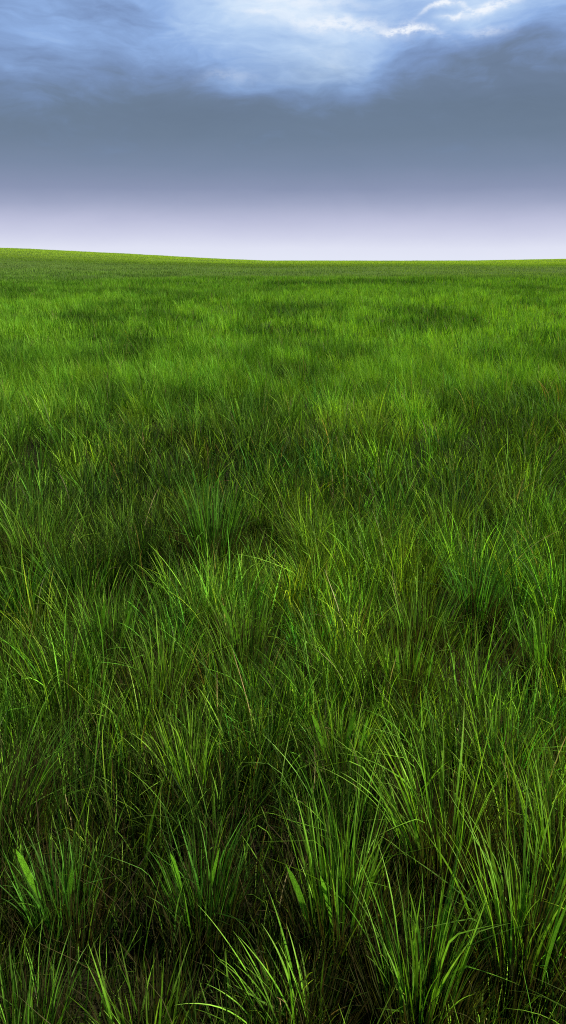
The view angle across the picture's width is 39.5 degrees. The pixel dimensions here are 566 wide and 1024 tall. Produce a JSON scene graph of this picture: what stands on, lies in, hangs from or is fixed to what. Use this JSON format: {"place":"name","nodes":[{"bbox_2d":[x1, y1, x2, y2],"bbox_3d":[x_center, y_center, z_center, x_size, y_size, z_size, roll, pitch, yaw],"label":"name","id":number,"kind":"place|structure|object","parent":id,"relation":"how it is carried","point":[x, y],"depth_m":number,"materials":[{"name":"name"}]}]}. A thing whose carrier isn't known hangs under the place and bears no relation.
{"place":"outdoors","nodes":[
{"label":"outdoors","id":0,"kind":"place"},
{"bbox_2d":[0,249,565,1023],"bbox_3d":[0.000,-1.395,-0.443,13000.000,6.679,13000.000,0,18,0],"label":"ground","id":1,"kind":"structure","parent":0,"point":[134,933],"depth_m":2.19,"materials":[{"name":"green plant"}]},
{"bbox_2d":[0,592,73,712],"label":"grass tussock","id":2,"kind":"object","parent":1,"relation":"on","point":[11,660],"depth_m":2.74,"materials":[{"name":"green plant"}]},
{"bbox_2d":[0,908,100,1023],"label":"grass tussock","id":3,"kind":"object","parent":1,"relation":"on","point":[23,1007],"depth_m":1.51,"materials":[{"name":"green plant"}]},
{"bbox_2d":[0,472,102,576],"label":"grass tussock","id":4,"kind":"object","parent":1,"relation":"on","point":[23,537],"depth_m":3.76,"materials":[{"name":"green plant"}]},
{"bbox_2d":[0,812,130,974],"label":"grass tussock","id":5,"kind":"object","parent":1,"relation":"on","point":[47,927],"depth_m":1.75,"materials":[{"name":"green plant"}]},
{"bbox_2d":[0,668,155,870],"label":"grass tussock","id":6,"kind":"object","parent":1,"relation":"on","point":[25,788],"depth_m":2.04,"materials":[{"name":"green plant"}]},
{"bbox_2d":[55,563,163,676],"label":"grass tussock","id":7,"kind":"object","parent":1,"relation":"on","point":[110,623],"depth_m":2.95,"materials":[{"name":"green plant"}]},
{"bbox_2d":[64,918,211,1023],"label":"grass tussock","id":8,"kind":"object","parent":1,"relation":"on","point":[156,1017],"depth_m":1.53,"materials":[{"name":"green plant"}]},
{"bbox_2d":[82,605,217,730],"bbox_3d":[-0.404,0.511,2.595,0.486,0.433,0.345,9,20,25],"label":"grass tussock","id":9,"kind":"object","parent":1,"relation":"on","point":[167,680],"depth_m":2.58,"materials":[{"name":"green plant"}]},
{"bbox_2d":[117,680,242,824],"bbox_3d":[-0.288,0.669,2.186,0.366,0.378,0.340,0,18,0],"label":"grass tussock","id":10,"kind":"object","parent":1,"relation":"on","point":[191,750],"depth_m":2.19,"materials":[{"name":"green plant"}]},
{"bbox_2d":[120,795,298,975],"bbox_3d":[-0.151,0.837,1.758,0.369,0.344,0.347,14,22,37],"label":"grass tussock","id":11,"kind":"object","parent":1,"relation":"on","point":[218,896],"depth_m":1.76,"materials":[{"name":"green plant"}]},
{"bbox_2d":[147,454,271,593],"bbox_3d":[-0.317,0.058,3.634,0.607,0.686,0.596,0,18,0],"label":"grass tussock","id":12,"kind":"object","parent":1,"relation":"on","point":[210,522],"depth_m":3.61,"materials":[{"name":"green plant"}]},
{"bbox_2d":[178,574,287,687],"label":"grass tussock","id":13,"kind":"object","parent":1,"relation":"on","point":[239,631],"depth_m":2.88,"materials":[{"name":"green plant"}]},
{"bbox_2d":[179,888,375,1023],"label":"grass tussock","id":14,"kind":"object","parent":1,"relation":"on","point":[267,996],"depth_m":1.54,"materials":[{"name":"green plant"}]},
{"bbox_2d":[0,248,565,289],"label":"grass","id":15,"kind":"structure","parent":1,"relation":"on","point":[470,277],"depth_m":80.84,"materials":[{"name":"green plant"}]},
{"bbox_2d":[288,689,394,800],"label":"grass tussock","id":16,"kind":"object","parent":1,"relation":"on","point":[349,730],"depth_m":2.27,"materials":[{"name":"green plant"}]},
{"bbox_2d":[250,744,433,992],"bbox_3d":[0.116,0.775,1.698,0.395,0.502,0.363,-5,18,-17],"label":"grass tussock","id":17,"kind":"object","parent":1,"relation":"on","point":[335,880],"depth_m":1.69,"materials":[{"name":"green plant"}]},
{"bbox_2d":[361,612,458,723],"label":"grass tussock","id":18,"kind":"object","parent":1,"relation":"on","point":[415,666],"depth_m":2.62,"materials":[{"name":"green plant"}]},
{"bbox_2d":[361,560,482,670],"bbox_3d":[0.521,0.394,2.980,0.437,0.434,0.350,5,18,16],"label":"grass tussock","id":19,"kind":"object","parent":1,"relation":"on","point":[402,630],"depth_m":2.97,"materials":[{"name":"green plant"}]},
{"bbox_2d":[328,697,535,917],"bbox_3d":[0.328,0.702,1.915,0.518,0.500,0.480,0,18,0],"label":"grass tussock","id":20,"kind":"object","parent":1,"relation":"on","point":[437,830],"depth_m":1.91,"materials":[{"name":"green plant"}]},
{"bbox_2d":[323,836,556,1023],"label":"grass tussock","id":21,"kind":"object","parent":1,"relation":"on","point":[437,976],"depth_m":1.55,"materials":[{"name":"green plant"}]},
{"bbox_2d":[404,466,506,560],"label":"grass tussock","id":22,"kind":"object","parent":1,"relation":"on","point":[457,515],"depth_m":4.10,"materials":[{"name":"green plant"}]},
{"bbox_2d":[415,536,535,645],"bbox_3d":[0.778,0.312,3.237,0.485,0.449,0.414,12,21,33],"label":"grass tussock","id":23,"kind":"object","parent":1,"relation":"on","point":[488,601],"depth_m":3.21,"materials":[{"name":"green plant"}]},
{"bbox_2d":[393,755,565,1023],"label":"grass tussock","id":24,"kind":"object","parent":1,"relation":"on","point":[553,929],"depth_m":1.63,"materials":[{"name":"green plant"}]},
{"bbox_2d":[437,663,565,811],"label":"grass tussock","id":25,"kind":"object","parent":1,"relation":"on","point":[513,732],"depth_m":2.27,"materials":[{"name":"green plant"}]},
{"bbox_2d":[470,708,565,915],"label":"grass tussock","id":26,"kind":"object","parent":1,"relation":"on","point":[551,834],"depth_m":1.86,"materials":[{"name":"green plant"}]},
{"bbox_2d":[497,585,565,710],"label":"grass tussock","id":27,"kind":"object","parent":1,"relation":"on","point":[539,642],"depth_m":2.74,"materials":[{"name":"green plant"}]},
{"bbox_2d":[0,0,565,260],"label":"sky","id":28,"kind":"structure","parent":0,"point":[299,130],"materials":[{"name":"blue"}]}
]}

